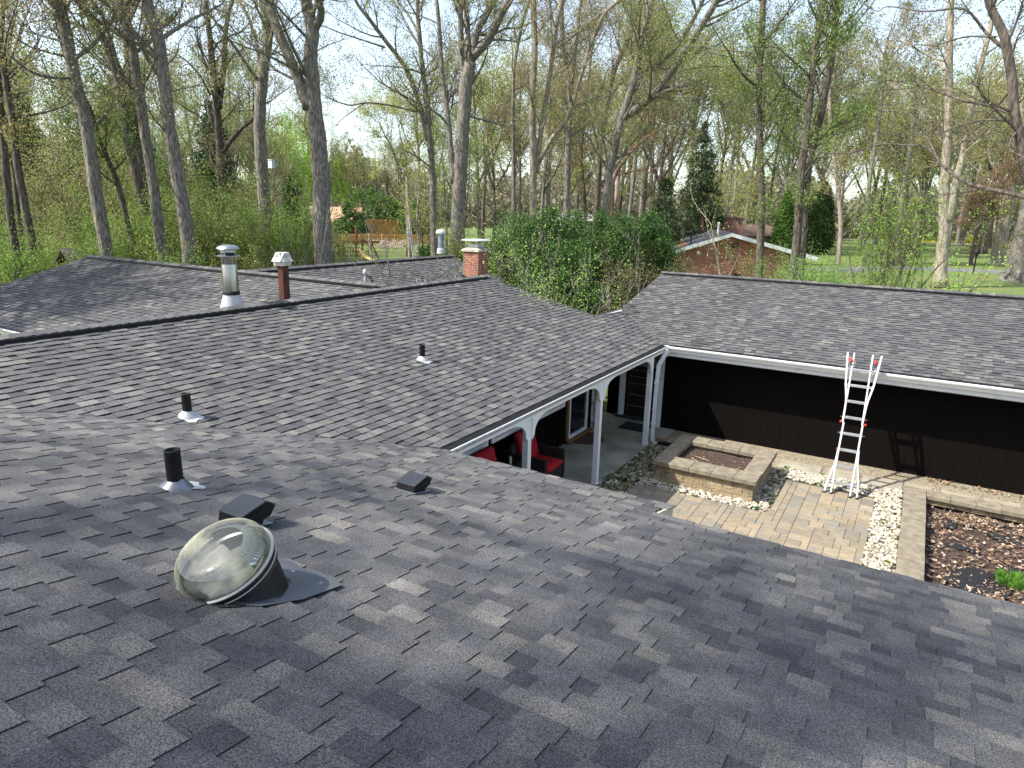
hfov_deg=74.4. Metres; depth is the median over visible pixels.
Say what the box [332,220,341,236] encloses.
arborvitae
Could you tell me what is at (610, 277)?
shrub
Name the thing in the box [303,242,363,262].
shrub
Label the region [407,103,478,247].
woodland tree
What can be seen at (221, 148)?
tree
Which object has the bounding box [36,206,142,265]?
shrub
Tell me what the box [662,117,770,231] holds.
budding tree
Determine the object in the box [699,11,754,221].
woodland tree
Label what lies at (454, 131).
woodland tree
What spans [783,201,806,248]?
arborvitae
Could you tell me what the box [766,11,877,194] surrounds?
woodland tree
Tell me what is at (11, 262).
shrub
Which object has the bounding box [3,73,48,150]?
woodland tree
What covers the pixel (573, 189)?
woodland tree
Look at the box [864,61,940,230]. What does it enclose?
woodland tree
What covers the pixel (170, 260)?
shrub
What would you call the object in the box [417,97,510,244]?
woodland tree
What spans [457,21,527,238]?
woodland tree
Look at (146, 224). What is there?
shrub
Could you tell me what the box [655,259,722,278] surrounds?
shrub
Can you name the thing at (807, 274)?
shrub
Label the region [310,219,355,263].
bare sapling
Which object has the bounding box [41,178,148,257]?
shrub
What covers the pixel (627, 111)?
tree
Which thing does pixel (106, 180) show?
sapling
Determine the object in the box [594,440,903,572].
river rocks
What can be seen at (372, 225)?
fence
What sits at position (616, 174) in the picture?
tree
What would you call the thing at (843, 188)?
woodland tree
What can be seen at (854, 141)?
woodland tree
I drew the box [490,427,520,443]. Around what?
beam
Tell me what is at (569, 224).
yew
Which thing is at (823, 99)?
tree
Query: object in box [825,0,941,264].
tree
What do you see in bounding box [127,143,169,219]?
spruce
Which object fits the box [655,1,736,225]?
woodland tree
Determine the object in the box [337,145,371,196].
woodland tree
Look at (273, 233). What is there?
shrub
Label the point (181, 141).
woodland tree
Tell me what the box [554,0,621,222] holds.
tree
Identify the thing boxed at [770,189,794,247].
arborvitae
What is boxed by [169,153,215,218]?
sapling
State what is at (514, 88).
tree
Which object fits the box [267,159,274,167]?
nest box
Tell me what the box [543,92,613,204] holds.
woodland tree
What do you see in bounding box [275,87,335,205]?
woodland tree
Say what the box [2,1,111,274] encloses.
tree
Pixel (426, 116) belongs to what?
tree
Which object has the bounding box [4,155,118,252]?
sapling
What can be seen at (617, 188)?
tree
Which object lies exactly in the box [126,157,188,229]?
sapling
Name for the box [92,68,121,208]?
woodland tree
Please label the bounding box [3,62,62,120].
woodland tree
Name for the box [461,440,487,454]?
beam
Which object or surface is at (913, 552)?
planter
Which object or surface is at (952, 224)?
woodland tree
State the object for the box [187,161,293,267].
shrub
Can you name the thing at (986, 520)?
leaf litter
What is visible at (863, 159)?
woodland tree
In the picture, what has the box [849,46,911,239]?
woodland tree
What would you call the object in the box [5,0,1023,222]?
sky
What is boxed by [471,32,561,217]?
woodland tree
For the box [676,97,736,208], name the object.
woodland tree
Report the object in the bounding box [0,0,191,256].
tree
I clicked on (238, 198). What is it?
shrub
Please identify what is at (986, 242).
woodland tree
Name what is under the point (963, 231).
woodland tree
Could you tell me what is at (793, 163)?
woodland tree
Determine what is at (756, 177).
woodland tree
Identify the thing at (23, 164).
spruce
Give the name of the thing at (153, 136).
woodland tree
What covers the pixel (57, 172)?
sapling
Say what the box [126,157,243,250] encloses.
shrub
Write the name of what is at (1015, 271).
tree
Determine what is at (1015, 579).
perennial clump
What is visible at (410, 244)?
utility pole
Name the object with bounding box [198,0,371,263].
tree
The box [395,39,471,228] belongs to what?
woodland tree
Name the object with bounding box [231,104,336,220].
willow
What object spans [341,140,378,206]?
woodland tree
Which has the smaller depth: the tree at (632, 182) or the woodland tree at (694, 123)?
the tree at (632, 182)
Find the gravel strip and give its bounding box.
[663,430,1023,507]
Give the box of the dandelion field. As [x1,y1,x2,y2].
[922,234,978,241]
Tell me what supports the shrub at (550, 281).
on the ground at (961, 261)
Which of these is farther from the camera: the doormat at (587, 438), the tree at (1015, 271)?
the tree at (1015, 271)
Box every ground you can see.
[123,211,1023,490]
[624,464,1023,571]
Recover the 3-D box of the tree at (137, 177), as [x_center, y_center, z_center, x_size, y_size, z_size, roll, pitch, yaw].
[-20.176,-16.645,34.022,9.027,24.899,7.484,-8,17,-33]
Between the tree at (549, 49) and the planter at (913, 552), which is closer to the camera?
the planter at (913, 552)
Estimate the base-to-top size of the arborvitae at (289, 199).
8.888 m
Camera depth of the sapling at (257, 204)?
40.23 m
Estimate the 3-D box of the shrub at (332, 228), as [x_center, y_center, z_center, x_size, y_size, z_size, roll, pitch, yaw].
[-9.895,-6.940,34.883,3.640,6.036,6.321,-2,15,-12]
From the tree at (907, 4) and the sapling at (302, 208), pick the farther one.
the tree at (907, 4)
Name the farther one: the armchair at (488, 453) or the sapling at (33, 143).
the sapling at (33, 143)
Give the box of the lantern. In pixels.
[504,445,517,465]
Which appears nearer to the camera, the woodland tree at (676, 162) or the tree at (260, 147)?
the tree at (260, 147)
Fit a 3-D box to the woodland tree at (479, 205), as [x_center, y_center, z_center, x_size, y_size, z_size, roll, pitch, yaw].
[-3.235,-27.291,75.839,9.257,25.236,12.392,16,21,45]
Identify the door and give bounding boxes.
[569,390,588,438]
[625,354,660,417]
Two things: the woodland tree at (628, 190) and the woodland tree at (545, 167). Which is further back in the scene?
the woodland tree at (628, 190)
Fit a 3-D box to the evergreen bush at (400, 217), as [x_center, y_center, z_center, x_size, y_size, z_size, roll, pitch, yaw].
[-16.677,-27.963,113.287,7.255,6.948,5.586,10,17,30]
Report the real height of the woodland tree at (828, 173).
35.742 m
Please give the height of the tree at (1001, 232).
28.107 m
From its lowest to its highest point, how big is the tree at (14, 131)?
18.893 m
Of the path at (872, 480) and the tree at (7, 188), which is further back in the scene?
the tree at (7, 188)
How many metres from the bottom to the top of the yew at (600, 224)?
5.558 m
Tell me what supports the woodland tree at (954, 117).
on the ground at (961, 261)
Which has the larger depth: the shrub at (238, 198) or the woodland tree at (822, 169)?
the woodland tree at (822, 169)
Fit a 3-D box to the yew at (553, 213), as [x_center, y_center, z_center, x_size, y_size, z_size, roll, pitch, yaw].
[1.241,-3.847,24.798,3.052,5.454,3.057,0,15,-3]
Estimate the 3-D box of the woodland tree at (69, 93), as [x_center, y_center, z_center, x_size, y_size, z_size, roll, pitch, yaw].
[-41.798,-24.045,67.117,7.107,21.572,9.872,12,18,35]
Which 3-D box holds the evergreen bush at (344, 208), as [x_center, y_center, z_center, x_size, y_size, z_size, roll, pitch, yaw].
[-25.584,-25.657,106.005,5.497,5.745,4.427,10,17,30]
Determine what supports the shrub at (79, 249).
on the woodland floor
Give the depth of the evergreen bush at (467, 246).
32.55 m
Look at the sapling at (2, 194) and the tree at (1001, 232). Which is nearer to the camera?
the sapling at (2, 194)
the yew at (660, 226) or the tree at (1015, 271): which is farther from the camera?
the tree at (1015, 271)
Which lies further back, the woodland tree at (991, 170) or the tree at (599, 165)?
the woodland tree at (991, 170)
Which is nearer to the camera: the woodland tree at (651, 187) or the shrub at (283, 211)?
the shrub at (283, 211)
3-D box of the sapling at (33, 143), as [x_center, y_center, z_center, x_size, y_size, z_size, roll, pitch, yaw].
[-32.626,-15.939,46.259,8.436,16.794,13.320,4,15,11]
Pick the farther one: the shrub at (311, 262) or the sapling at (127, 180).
the sapling at (127, 180)
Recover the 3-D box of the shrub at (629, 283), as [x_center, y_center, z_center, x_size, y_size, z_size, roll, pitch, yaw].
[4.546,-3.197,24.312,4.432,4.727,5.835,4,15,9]
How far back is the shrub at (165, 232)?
29.50 m
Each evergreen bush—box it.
[336,202,365,224]
[342,184,383,229]
[364,188,403,231]
[395,198,429,234]
[415,241,430,256]
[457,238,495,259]
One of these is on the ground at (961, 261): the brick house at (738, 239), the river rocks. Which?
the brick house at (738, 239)
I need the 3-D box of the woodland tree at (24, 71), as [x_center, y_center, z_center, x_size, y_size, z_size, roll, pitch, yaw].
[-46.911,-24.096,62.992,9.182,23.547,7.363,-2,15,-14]
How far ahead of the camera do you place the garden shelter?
25.57 m
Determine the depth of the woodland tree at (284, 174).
115.67 m
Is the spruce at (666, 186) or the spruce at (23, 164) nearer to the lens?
the spruce at (23, 164)
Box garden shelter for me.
[55,248,80,266]
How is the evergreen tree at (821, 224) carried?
on the ground at (961, 261)
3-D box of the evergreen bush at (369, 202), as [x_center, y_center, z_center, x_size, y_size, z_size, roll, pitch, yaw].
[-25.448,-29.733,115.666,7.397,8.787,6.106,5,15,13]
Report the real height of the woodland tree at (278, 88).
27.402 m
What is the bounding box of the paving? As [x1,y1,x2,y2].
[627,481,874,564]
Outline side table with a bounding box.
[501,461,521,467]
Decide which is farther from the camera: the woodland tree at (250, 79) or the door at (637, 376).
the woodland tree at (250, 79)
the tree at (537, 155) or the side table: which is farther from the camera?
the tree at (537, 155)
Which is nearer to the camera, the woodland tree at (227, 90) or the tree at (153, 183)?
the tree at (153, 183)
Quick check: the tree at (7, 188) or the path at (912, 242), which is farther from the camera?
the path at (912, 242)
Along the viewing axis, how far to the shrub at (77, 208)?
40.67 m
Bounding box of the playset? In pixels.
[335,227,379,260]
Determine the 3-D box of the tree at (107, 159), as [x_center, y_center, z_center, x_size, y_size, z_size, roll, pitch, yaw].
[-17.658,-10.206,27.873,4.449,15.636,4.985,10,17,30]
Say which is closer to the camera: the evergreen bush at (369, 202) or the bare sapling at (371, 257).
the bare sapling at (371, 257)
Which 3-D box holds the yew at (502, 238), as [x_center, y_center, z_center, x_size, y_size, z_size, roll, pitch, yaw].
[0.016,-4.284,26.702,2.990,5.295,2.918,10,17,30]
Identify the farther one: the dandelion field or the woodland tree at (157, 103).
the dandelion field
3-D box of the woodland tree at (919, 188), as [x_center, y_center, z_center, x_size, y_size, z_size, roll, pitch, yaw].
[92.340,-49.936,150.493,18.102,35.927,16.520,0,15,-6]
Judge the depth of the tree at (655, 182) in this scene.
66.50 m
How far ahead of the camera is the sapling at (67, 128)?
52.10 m
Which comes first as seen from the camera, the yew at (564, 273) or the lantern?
the lantern
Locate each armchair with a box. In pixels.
[471,446,496,461]
[510,430,564,476]
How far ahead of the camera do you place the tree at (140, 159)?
38.92 m
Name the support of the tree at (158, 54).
on the woodland floor
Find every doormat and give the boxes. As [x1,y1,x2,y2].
[572,432,603,444]
[618,421,650,432]
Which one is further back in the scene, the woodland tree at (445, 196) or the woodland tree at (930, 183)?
the woodland tree at (930, 183)
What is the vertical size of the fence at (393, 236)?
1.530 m
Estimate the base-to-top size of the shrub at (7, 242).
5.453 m
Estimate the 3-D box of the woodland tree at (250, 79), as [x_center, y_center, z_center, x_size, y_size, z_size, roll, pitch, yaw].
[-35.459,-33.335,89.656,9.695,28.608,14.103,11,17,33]
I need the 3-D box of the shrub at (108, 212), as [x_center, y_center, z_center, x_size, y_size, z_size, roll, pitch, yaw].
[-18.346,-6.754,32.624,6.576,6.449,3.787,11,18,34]
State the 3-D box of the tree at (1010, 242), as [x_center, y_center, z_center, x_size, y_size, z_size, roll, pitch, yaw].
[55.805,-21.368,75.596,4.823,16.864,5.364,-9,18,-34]
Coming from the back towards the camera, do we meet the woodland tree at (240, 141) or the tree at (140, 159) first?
the woodland tree at (240, 141)
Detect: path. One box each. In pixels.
[666,438,1021,507]
[843,239,982,245]
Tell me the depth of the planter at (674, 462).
13.26 m
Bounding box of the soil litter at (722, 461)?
[690,449,748,467]
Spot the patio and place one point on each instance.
(619, 447)
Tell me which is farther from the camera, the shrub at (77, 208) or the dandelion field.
the dandelion field
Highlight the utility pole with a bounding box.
[337,177,428,282]
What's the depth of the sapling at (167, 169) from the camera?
44.41 m
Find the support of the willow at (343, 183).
on the ground at (961, 261)
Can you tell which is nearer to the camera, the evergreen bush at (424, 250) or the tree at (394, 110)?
the evergreen bush at (424, 250)
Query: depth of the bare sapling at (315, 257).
25.88 m
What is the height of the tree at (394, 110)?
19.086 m
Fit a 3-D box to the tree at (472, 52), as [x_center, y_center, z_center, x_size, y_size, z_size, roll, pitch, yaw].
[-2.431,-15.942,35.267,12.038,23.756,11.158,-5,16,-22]
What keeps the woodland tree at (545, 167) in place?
on the ground at (961, 261)
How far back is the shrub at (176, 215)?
32.52 m
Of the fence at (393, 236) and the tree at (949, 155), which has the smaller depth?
the tree at (949, 155)
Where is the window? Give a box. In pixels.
[539,402,564,419]
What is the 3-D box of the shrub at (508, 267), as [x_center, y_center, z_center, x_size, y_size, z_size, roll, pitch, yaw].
[-0.543,-3.573,20.102,3.876,7.302,3.710,10,17,30]
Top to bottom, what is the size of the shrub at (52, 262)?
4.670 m
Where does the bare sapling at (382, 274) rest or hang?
on the ground at (961, 261)
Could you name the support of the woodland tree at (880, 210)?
on the ground at (961, 261)
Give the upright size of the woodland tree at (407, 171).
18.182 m
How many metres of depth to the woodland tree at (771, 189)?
130.60 m
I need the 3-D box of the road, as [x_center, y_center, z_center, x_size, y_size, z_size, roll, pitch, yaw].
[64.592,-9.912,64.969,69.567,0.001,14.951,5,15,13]
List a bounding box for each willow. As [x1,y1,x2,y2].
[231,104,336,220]
[290,151,359,206]
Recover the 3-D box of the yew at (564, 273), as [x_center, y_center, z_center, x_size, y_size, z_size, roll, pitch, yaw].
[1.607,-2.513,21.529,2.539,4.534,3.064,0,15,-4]
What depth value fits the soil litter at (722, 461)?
13.70 m
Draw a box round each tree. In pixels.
[0,0,53,278]
[0,0,91,272]
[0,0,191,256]
[0,0,194,262]
[0,0,269,265]
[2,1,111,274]
[2,14,53,149]
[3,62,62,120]
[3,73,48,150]
[7,0,156,259]
[8,45,47,112]
[33,0,204,250]
[36,81,118,206]
[38,32,127,154]
[45,116,81,187]
[47,0,184,219]
[55,67,148,209]
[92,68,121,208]
[101,9,198,170]
[115,118,164,172]
[118,0,297,219]
[145,72,191,181]
[150,30,225,169]
[152,20,274,176]
[157,106,196,168]
[160,71,243,175]
[176,0,351,252]
[192,40,303,174]
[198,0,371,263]
[198,95,253,177]
[213,18,284,188]
[226,96,287,197]
[244,0,479,255]
[247,101,300,211]
[269,125,299,199]
[274,111,354,206]
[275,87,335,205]
[327,129,355,206]
[333,150,348,206]
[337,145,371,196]
[340,69,436,256]
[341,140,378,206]
[347,133,400,233]
[366,0,579,253]
[368,139,455,255]
[375,134,400,205]
[383,48,457,219]
[385,136,421,200]
[386,141,422,197]
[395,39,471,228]
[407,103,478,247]
[417,18,538,242]
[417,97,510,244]
[434,88,486,181]
[455,86,539,240]
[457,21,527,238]
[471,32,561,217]
[479,0,557,281]
[482,46,557,229]
[497,0,674,236]
[502,0,671,230]
[506,0,630,263]
[506,3,617,257]
[516,36,584,211]
[517,27,621,261]
[523,39,622,214]
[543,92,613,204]
[545,91,613,211]
[547,0,808,293]
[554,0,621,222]
[555,31,743,297]
[561,61,640,228]
[586,48,631,217]
[587,2,690,218]
[592,0,684,272]
[594,0,725,220]
[598,43,731,214]
[601,1,703,226]
[608,1,720,212]
[611,33,662,223]
[618,4,693,225]
[623,22,745,209]
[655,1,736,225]
[658,0,738,220]
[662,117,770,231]
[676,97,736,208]
[679,0,819,277]
[680,163,746,275]
[687,6,784,210]
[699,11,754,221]
[702,6,817,223]
[705,31,796,215]
[721,0,881,279]
[730,1,854,223]
[737,0,1023,211]
[752,79,805,224]
[759,0,894,280]
[764,66,849,198]
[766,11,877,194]
[768,101,804,190]
[788,0,880,264]
[789,2,882,244]
[804,48,872,180]
[806,179,837,253]
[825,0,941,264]
[828,101,880,241]
[830,97,868,215]
[836,43,911,244]
[847,55,958,243]
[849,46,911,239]
[853,0,1023,287]
[859,61,996,256]
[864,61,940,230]
[868,77,977,250]
[870,0,973,264]
[889,64,1006,241]
[894,81,968,240]
[920,53,974,180]
[932,54,996,246]
[953,143,1022,264]
[954,2,1023,253]
[954,42,1023,245]
[954,69,1004,243]
[955,27,1023,264]
[969,41,1023,247]
[980,60,1023,181]
[992,115,1023,254]
[997,189,1023,282]
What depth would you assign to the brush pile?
86.98 m
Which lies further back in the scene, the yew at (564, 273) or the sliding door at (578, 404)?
the yew at (564, 273)
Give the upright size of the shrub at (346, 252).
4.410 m
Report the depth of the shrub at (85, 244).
28.21 m
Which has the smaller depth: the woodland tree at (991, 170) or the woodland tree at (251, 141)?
the woodland tree at (251, 141)
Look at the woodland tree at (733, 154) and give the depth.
86.91 m
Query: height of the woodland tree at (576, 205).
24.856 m
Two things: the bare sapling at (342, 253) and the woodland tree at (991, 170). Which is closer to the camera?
the bare sapling at (342, 253)
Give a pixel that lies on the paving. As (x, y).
(785, 515)
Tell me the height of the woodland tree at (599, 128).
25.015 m
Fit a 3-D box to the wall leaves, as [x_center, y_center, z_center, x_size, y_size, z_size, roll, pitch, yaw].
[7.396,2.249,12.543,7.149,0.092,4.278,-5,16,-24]
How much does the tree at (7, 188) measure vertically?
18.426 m
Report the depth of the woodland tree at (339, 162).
127.63 m
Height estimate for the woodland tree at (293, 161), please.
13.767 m
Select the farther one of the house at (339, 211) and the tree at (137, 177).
the house at (339, 211)
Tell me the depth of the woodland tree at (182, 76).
119.52 m
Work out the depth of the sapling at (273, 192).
46.40 m
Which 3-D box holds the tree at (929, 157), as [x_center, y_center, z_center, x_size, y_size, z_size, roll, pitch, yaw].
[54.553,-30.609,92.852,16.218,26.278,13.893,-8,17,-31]
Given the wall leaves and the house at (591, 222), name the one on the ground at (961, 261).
the house at (591, 222)
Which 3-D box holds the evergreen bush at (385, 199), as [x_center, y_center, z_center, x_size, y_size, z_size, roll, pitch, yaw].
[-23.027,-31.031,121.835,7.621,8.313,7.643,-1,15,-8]
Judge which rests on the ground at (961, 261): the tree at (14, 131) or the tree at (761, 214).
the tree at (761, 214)
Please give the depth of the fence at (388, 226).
113.74 m
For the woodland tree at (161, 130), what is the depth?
94.93 m
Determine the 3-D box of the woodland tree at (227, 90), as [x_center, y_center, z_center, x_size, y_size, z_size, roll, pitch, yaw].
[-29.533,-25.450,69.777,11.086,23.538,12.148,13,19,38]
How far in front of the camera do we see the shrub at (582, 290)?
17.71 m
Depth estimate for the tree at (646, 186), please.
63.39 m
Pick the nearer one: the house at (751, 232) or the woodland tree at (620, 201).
the house at (751, 232)
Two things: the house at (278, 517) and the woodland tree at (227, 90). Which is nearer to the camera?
the house at (278, 517)
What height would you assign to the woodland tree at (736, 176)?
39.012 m
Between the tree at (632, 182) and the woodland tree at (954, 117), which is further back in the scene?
the woodland tree at (954, 117)
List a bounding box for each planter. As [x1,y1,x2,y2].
[652,434,776,501]
[895,485,1023,604]
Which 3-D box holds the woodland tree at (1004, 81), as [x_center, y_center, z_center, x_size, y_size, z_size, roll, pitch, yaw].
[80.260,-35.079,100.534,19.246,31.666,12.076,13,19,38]
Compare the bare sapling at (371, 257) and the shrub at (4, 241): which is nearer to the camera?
the bare sapling at (371, 257)
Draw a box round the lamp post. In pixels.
[972,249,978,272]
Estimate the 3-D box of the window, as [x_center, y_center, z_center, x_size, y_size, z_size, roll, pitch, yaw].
[0.805,0.268,14.440,0.045,0.790,1.460,10,17,30]
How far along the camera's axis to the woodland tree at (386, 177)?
126.32 m
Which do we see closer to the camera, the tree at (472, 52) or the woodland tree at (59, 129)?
the tree at (472, 52)
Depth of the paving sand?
12.84 m
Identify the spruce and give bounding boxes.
[0,88,77,235]
[0,147,48,255]
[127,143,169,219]
[185,97,249,214]
[648,176,687,267]
[671,122,730,238]
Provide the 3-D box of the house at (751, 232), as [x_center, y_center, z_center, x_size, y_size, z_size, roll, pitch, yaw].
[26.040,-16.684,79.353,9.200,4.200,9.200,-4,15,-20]
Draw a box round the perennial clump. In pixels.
[993,568,1023,591]
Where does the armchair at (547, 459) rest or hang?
on the patio
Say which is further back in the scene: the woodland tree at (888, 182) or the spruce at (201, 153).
the woodland tree at (888, 182)
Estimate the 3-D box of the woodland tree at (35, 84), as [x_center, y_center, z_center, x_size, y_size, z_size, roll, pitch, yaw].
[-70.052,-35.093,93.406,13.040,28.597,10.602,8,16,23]
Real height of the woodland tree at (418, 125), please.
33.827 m
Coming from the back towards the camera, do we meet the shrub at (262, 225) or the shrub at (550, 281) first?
the shrub at (262, 225)
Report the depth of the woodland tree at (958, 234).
147.16 m
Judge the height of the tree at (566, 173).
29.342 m
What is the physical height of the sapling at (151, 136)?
15.124 m
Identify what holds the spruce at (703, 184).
on the ground at (961, 261)
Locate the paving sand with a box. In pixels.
[681,479,874,560]
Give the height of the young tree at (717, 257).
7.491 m
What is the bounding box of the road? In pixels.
[805,266,1004,272]
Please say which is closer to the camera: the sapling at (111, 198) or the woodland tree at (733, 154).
the sapling at (111, 198)
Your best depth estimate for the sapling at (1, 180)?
39.94 m
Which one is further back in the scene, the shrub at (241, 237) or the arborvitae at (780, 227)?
the arborvitae at (780, 227)
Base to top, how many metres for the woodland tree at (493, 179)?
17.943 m
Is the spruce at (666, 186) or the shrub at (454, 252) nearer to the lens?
the shrub at (454, 252)
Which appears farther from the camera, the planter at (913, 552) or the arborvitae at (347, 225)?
the arborvitae at (347, 225)
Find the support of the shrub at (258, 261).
on the ground at (961, 261)
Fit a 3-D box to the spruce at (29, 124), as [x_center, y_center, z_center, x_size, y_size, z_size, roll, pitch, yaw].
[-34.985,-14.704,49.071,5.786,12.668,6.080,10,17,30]
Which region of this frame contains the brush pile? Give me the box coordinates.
[371,238,412,249]
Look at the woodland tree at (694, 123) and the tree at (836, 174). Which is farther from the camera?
the woodland tree at (694, 123)
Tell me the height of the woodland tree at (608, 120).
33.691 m
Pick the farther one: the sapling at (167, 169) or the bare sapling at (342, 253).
the sapling at (167, 169)
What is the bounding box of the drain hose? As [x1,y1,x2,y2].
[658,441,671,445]
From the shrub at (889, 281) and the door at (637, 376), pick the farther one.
the shrub at (889, 281)
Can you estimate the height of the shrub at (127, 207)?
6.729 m
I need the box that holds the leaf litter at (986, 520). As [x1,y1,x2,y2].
[925,506,1023,604]
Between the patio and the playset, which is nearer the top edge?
the playset
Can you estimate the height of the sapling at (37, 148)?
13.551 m
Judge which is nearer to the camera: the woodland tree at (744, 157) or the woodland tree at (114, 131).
the woodland tree at (114, 131)
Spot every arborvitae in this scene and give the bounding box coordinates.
[282,167,305,257]
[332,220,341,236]
[340,221,354,240]
[354,219,370,238]
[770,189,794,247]
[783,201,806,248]
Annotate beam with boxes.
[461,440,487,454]
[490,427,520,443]
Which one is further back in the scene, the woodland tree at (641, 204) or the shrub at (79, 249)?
the woodland tree at (641, 204)
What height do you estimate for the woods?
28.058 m
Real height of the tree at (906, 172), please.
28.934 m
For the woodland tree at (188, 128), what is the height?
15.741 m
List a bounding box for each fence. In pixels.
[332,233,430,244]
[364,219,374,233]
[374,219,429,238]
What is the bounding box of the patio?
[558,412,673,486]
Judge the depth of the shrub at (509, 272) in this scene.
25.14 m
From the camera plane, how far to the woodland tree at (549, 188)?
77.61 m
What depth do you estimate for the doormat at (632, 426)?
16.80 m
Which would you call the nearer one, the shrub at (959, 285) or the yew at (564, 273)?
the yew at (564, 273)
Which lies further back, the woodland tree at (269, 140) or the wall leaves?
the woodland tree at (269, 140)
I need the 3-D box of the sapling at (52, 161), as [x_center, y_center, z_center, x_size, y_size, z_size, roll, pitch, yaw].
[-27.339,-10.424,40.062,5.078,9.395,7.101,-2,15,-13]
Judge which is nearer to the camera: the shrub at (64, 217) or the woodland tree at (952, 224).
the shrub at (64, 217)
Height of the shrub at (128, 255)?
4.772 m
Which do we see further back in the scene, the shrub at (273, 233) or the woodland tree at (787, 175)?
the woodland tree at (787, 175)
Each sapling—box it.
[0,37,128,215]
[0,105,65,245]
[0,153,71,256]
[4,89,76,205]
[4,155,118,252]
[11,64,159,252]
[19,131,89,241]
[24,55,151,224]
[58,127,168,246]
[59,135,135,223]
[75,99,243,221]
[78,59,197,205]
[105,97,211,214]
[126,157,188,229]
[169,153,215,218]
[211,129,310,214]
[241,191,279,218]
[264,183,351,265]
[290,192,312,240]
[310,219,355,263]
[319,229,355,263]
[334,184,392,260]
[347,199,462,281]
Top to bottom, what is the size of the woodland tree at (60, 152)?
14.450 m
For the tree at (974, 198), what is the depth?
79.68 m
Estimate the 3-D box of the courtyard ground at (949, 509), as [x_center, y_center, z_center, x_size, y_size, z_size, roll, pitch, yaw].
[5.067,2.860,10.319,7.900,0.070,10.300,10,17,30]
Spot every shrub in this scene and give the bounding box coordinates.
[0,203,73,265]
[0,207,76,283]
[0,210,44,271]
[0,213,78,284]
[0,243,39,280]
[30,185,112,246]
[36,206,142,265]
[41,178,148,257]
[47,192,138,230]
[58,214,169,263]
[59,225,97,258]
[64,196,153,259]
[84,178,174,244]
[87,182,227,262]
[90,215,181,263]
[104,179,178,263]
[116,155,264,267]
[117,171,256,260]
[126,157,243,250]
[126,214,209,265]
[149,226,206,265]
[167,217,292,269]
[177,189,292,269]
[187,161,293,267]
[187,170,294,231]
[194,154,285,233]
[216,180,294,268]
[230,212,297,252]
[239,204,302,254]
[245,172,345,265]
[252,188,346,267]
[293,194,353,264]
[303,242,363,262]
[312,231,370,262]
[415,141,553,291]
[425,209,471,260]
[428,187,642,314]
[452,185,587,287]
[521,234,620,315]
[572,222,649,395]
[581,229,696,311]
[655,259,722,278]
[725,243,862,282]
[746,229,890,284]
[808,114,1023,288]
[858,251,959,289]
[925,248,1011,293]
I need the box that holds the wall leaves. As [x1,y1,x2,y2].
[793,468,1019,563]
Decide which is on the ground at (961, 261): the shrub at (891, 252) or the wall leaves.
the shrub at (891, 252)
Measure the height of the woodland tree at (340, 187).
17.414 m
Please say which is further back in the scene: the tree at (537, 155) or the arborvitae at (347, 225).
the arborvitae at (347, 225)
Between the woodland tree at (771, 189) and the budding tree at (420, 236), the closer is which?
the budding tree at (420, 236)
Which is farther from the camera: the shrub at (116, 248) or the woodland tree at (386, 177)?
the woodland tree at (386, 177)
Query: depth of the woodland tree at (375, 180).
129.24 m
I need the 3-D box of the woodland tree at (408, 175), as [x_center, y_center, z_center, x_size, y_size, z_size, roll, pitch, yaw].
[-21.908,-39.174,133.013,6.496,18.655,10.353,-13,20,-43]
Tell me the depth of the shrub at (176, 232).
28.45 m
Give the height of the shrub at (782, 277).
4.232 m
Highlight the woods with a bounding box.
[49,138,1022,242]
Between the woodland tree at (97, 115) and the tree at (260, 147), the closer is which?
the tree at (260, 147)
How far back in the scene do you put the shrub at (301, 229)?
31.71 m
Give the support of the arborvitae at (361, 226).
on the ground at (961, 261)
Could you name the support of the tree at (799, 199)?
on the ground at (961, 261)
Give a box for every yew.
[484,207,544,290]
[506,204,578,305]
[527,232,604,314]
[537,206,612,312]
[569,204,644,313]
[603,207,691,311]
[622,214,676,281]
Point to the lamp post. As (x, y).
(976, 252)
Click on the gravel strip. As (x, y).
(826, 464)
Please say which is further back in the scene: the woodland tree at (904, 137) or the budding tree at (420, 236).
the woodland tree at (904, 137)
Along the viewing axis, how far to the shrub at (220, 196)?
42.54 m
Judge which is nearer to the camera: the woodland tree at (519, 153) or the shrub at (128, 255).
the shrub at (128, 255)
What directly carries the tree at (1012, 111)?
on the ground at (961, 261)
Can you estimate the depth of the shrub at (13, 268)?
23.65 m
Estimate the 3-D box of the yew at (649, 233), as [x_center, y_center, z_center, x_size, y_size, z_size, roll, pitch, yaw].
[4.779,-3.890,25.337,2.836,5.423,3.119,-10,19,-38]
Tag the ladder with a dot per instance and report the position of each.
(860, 435)
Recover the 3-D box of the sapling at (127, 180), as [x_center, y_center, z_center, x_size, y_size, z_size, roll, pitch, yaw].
[-23.820,-13.375,45.532,10.798,12.529,6.839,3,15,5]
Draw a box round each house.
[0,229,1023,767]
[305,206,365,222]
[537,211,817,279]
[557,213,592,228]
[681,224,780,242]
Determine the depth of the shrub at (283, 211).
40.94 m
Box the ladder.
[823,352,882,499]

